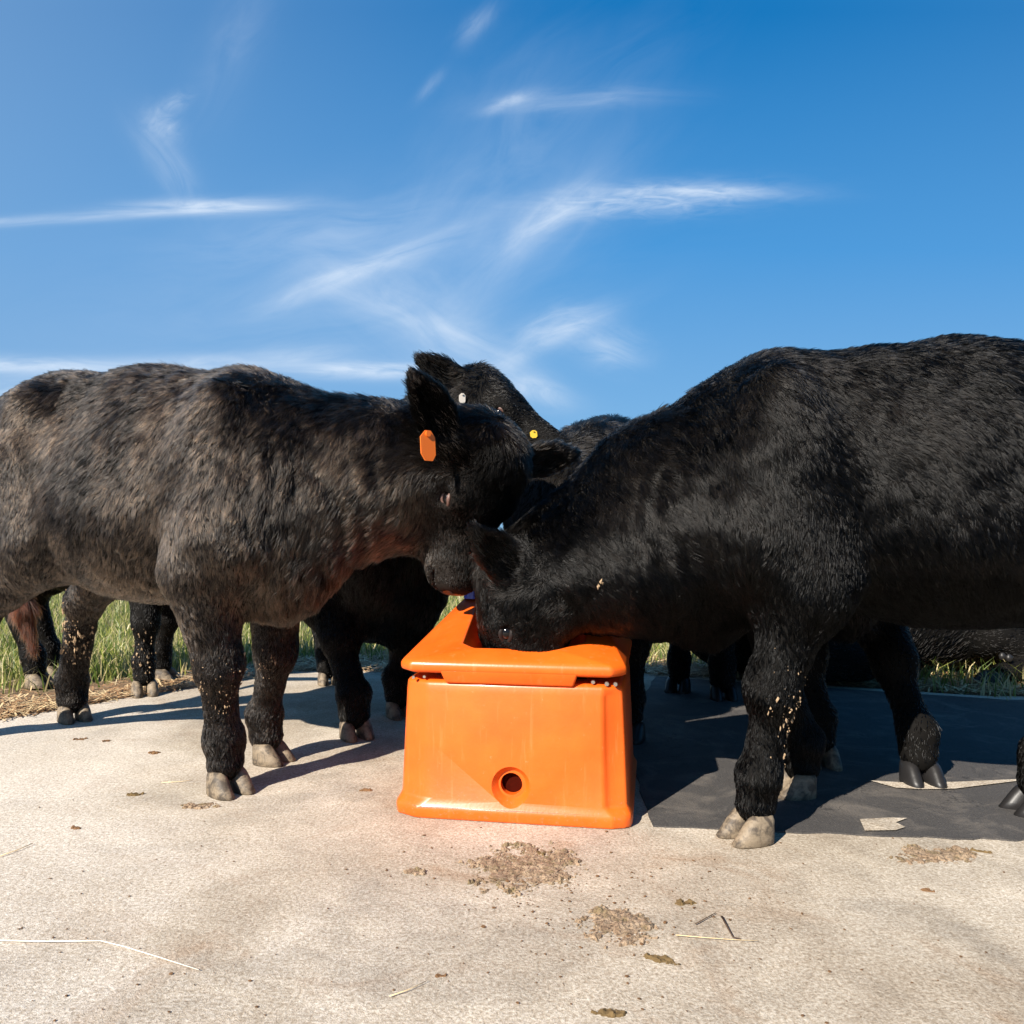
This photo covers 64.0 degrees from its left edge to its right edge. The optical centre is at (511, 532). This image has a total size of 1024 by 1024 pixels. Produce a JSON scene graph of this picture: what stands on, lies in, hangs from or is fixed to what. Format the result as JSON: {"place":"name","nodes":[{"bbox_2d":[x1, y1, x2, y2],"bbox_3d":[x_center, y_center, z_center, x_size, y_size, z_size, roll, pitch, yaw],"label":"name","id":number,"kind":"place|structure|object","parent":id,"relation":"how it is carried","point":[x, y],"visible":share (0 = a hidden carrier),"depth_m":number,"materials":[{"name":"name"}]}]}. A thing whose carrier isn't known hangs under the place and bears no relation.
{"place":"outdoors","nodes":[
{"label":"outdoors","id":0,"kind":"place"},
{"bbox_2d":[0,671,1023,1023],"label":"concrete pad","id":1,"kind":"object","parent":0,"point":[290,905],"visible":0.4,"depth_m":1.64,"materials":[{"name":"beige concrete"}]},
{"bbox_2d":[0,843,32,855],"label":"straw","id":2,"kind":"object","parent":1,"relation":"on","point":[15,850],"visible":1,"depth_m":1.92,"materials":[{"name":"beige plant"}]},
{"bbox_2d":[71,825,80,829],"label":"dung clod","id":3,"kind":"object","parent":1,"relation":"on","point":[73,827],"visible":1,"depth_m":2.07,"materials":[{"name":"brown soil"}]},
{"bbox_2d":[0,940,198,969],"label":"straw","id":4,"kind":"object","parent":1,"relation":"on","point":[91,940],"visible":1,"depth_m":1.49,"materials":[{"name":"beige plant"}]},
{"bbox_2d":[126,792,143,795],"bbox_3d":[-1.078,0.747,2.339,0.051,0.009,0.022,0,0,0],"label":"dung clod","id":5,"kind":"object","parent":1,"relation":"on","point":[133,794],"visible":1,"depth_m":2.34,"materials":[{"name":"brown soil"}]},
{"bbox_2d":[148,751,160,754],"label":"dung clod","id":6,"kind":"object","parent":1,"relation":"on","point":[153,752],"visible":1,"depth_m":2.78,"materials":[{"name":"brown soil"}]},
{"bbox_2d":[180,802,220,809],"bbox_3d":[-0.855,0.747,2.246,0.116,0.008,0.057,0,0,0],"label":"dung patch","id":7,"kind":"object","parent":1,"relation":"on","point":[190,805],"visible":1,"depth_m":2.24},
{"bbox_2d":[0,359,586,800],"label":"calf","id":8,"kind":"object","parent":1,"relation":"on","point":[214,509],"visible":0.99,"depth_m":2.29},
{"bbox_2d":[359,788,372,791],"bbox_3d":[-0.424,0.747,2.378,0.042,0.008,0.017,0,0,0],"label":"dung clod","id":9,"kind":"object","parent":1,"relation":"on","point":[366,789],"visible":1,"depth_m":2.38,"materials":[{"name":"brown soil"}]},
{"bbox_2d":[389,980,426,995],"bbox_3d":[-0.169,0.746,1.339,0.071,0.001,0.005,0,0,-39],"label":"straw","id":10,"kind":"object","parent":1,"relation":"on","point":[407,989],"visible":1,"depth_m":1.33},
{"bbox_2d":[403,866,425,875],"bbox_3d":[-0.214,0.747,1.806,0.060,0.009,0.034,0,0,13],"label":"dung clod","id":11,"kind":"object","parent":1,"relation":"on","point":[416,871],"visible":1,"depth_m":1.80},
{"bbox_2d":[302,349,569,742],"bbox_3d":[-0.554,0.061,3.497,0.851,1.378,1.937,0,0,-25],"label":"calf","id":12,"kind":"object","parent":1,"relation":"on","point":[396,606],"visible":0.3,"depth_m":3.02},
{"bbox_2d":[435,973,446,977],"bbox_3d":[-0.120,0.749,1.383,0.023,0.005,0.009,0,0,0],"label":"dung clod","id":13,"kind":"object","parent":1,"relation":"on","point":[437,975],"visible":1,"depth_m":1.38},
{"bbox_2d":[6,806,1018,1023],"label":"dung crumbs","id":14,"kind":"object","parent":1,"relation":"on","point":[517,1002],"visible":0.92,"depth_m":1.55,"materials":[{"name":"brown soil"}]},
{"bbox_2d":[396,591,636,828],"bbox_3d":[0.042,0.463,2.405,0.633,0.575,0.604,0,0,10],"label":"water trough","id":15,"kind":"object","parent":1,"relation":"on","point":[514,736],"visible":0.95,"depth_m":2.13,"materials":[{"name":"orange plastic"}]},
{"bbox_2d":[456,841,588,897],"bbox_3d":[0.024,0.746,1.839,0.296,0.010,0.319,0,0,0],"label":"dung patch","id":16,"kind":"object","parent":1,"relation":"on","point":[543,868],"visible":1,"depth_m":1.83,"materials":[{"name":"brown soil"}]},
{"bbox_2d":[521,850,545,855],"bbox_3d":[0.049,0.746,1.917,0.063,0.009,0.027,0,0,16],"label":"dung clod","id":17,"kind":"object","parent":16,"relation":"on","point":[538,852],"visible":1,"depth_m":1.91,"materials":[{"name":"brown soil"}]},
{"bbox_2d":[591,1008,626,1017],"bbox_3d":[0.151,0.747,1.277,0.058,0.009,0.024,0,0,0],"label":"leaf","id":18,"kind":"object","parent":1,"relation":"on","point":[610,1013],"visible":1,"depth_m":1.27,"materials":[{"name":"brown plant"}]},
{"bbox_2d":[575,904,662,948],"bbox_3d":[0.206,0.746,1.562,0.171,0.010,0.176,0,0,0],"label":"dung patch","id":19,"kind":"object","parent":1,"relation":"on","point":[618,922],"visible":1,"depth_m":1.56,"materials":[{"name":"brown soil"}]},
{"bbox_2d":[640,953,680,964],"bbox_3d":[0.263,0.748,1.436,0.082,0.007,0.025,0,0,31],"label":"leaf","id":20,"kind":"object","parent":1,"relation":"on","point":[664,958],"visible":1,"depth_m":1.43,"materials":[{"name":"brown plant"}]},
{"bbox_2d":[675,898,696,905],"bbox_3d":[0.350,0.747,1.655,0.047,0.009,0.021,0,0,0],"label":"dung clod","id":21,"kind":"object","parent":1,"relation":"on","point":[680,902],"visible":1,"depth_m":1.65,"materials":[{"name":"brown soil"}]},
{"bbox_2d":[676,934,757,940],"bbox_3d":[0.376,0.746,1.507,0.148,0.001,0.004,0,0,9],"label":"straw","id":22,"kind":"object","parent":1,"relation":"on","point":[714,938],"visible":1,"depth_m":1.51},
{"bbox_2d":[721,916,740,939],"bbox_3d":[0.409,0.746,1.546,0.014,0.003,0.091,0,0,-7],"label":"twig","id":23,"kind":"object","parent":1,"relation":"on","point":[723,919],"visible":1,"depth_m":1.54,"materials":[{"name":"brown plant"}]},
{"bbox_2d":[920,888,934,891],"bbox_3d":[0.869,0.748,1.713,0.031,0.007,0.010,0,0,18],"label":"dung clod","id":24,"kind":"object","parent":1,"relation":"on","point":[926,889],"visible":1,"depth_m":1.71,"materials":[{"name":"brown soil"}]},
{"bbox_2d":[887,844,980,864],"bbox_3d":[0.970,0.746,1.903,0.245,0.010,0.113,0,0,0],"label":"dung patch","id":25,"kind":"object","parent":1,"relation":"on","point":[951,854],"visible":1,"depth_m":1.90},
{"bbox_2d":[970,847,991,853],"bbox_3d":[1.103,0.747,1.924,0.049,0.007,0.011,0,0,29],"label":"dung clod","id":26,"kind":"object","parent":1,"relation":"on","point":[973,849],"visible":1,"depth_m":1.92,"materials":[{"name":"brown soil"}]},
{"bbox_2d":[0,591,1023,699],"bbox_3d":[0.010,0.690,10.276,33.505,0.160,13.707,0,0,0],"label":"grass","id":27,"kind":"structure","parent":0,"point":[100,660],"depth_m":4.75,"materials":[{"name":"green plant"}]},
{"bbox_2d":[0,648,1023,720],"bbox_3d":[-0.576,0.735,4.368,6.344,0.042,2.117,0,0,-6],"label":"straw litter","id":28,"kind":"object","parent":0,"point":[33,702],"visible":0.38,"depth_m":3.93,"materials":[{"name":"beige plant"}]},
{"bbox_2d":[5,585,182,698],"bbox_3d":[-1.952,0.184,3.969,1.377,1.131,0.521,0,0,7],"label":"calf","id":29,"kind":"object","parent":28,"relation":"on","point":[154,627],"visible":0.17,"depth_m":3.94},
{"bbox_2d":[690,627,1023,687],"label":"calf","id":30,"kind":"object","parent":28,"relation":"on","point":[848,663],"visible":0.22,"depth_m":4.04},
{"bbox_2d":[0,0,1023,529],"label":"sky","id":31,"kind":"structure","parent":0,"point":[611,206],"materials":[{"name":"blue"}]},
{"bbox_2d":[633,676,1023,841],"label":"dark paving","id":32,"kind":"structure","parent":0,"point":[687,753],"depth_m":2.59,"materials":[{"name":"grey asphalt"}]},
{"bbox_2d":[502,413,691,744],"bbox_3d":[0.437,0.157,3.359,0.778,1.187,1.745,0,0,38],"label":"calf","id":33,"kind":"object","parent":32,"relation":"on","point":[587,435],"visible":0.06,"depth_m":2.92},
{"bbox_2d":[463,333,1023,848],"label":"calf","id":34,"kind":"object","parent":32,"relation":"on","point":[789,511],"visible":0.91,"depth_m":1.97},
{"bbox_2d":[707,613,947,789],"bbox_3d":[1.118,0.173,3.122,0.915,1.154,1.487,0,0,-24],"label":"calf","id":35,"kind":"object","parent":32,"relation":"on","point":[890,650],"visible":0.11,"depth_m":2.54},
{"bbox_2d":[860,817,905,830],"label":"pale paving","id":36,"kind":"structure","parent":32,"relation":"on","point":[889,823],"depth_m":2.09,"materials":[{"name":"concrete"}]},
{"bbox_2d":[870,779,1015,788],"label":"pale paving","id":37,"kind":"structure","parent":32,"relation":"on","point":[954,785],"depth_m":2.42,"materials":[{"name":"concrete"}]}
]}

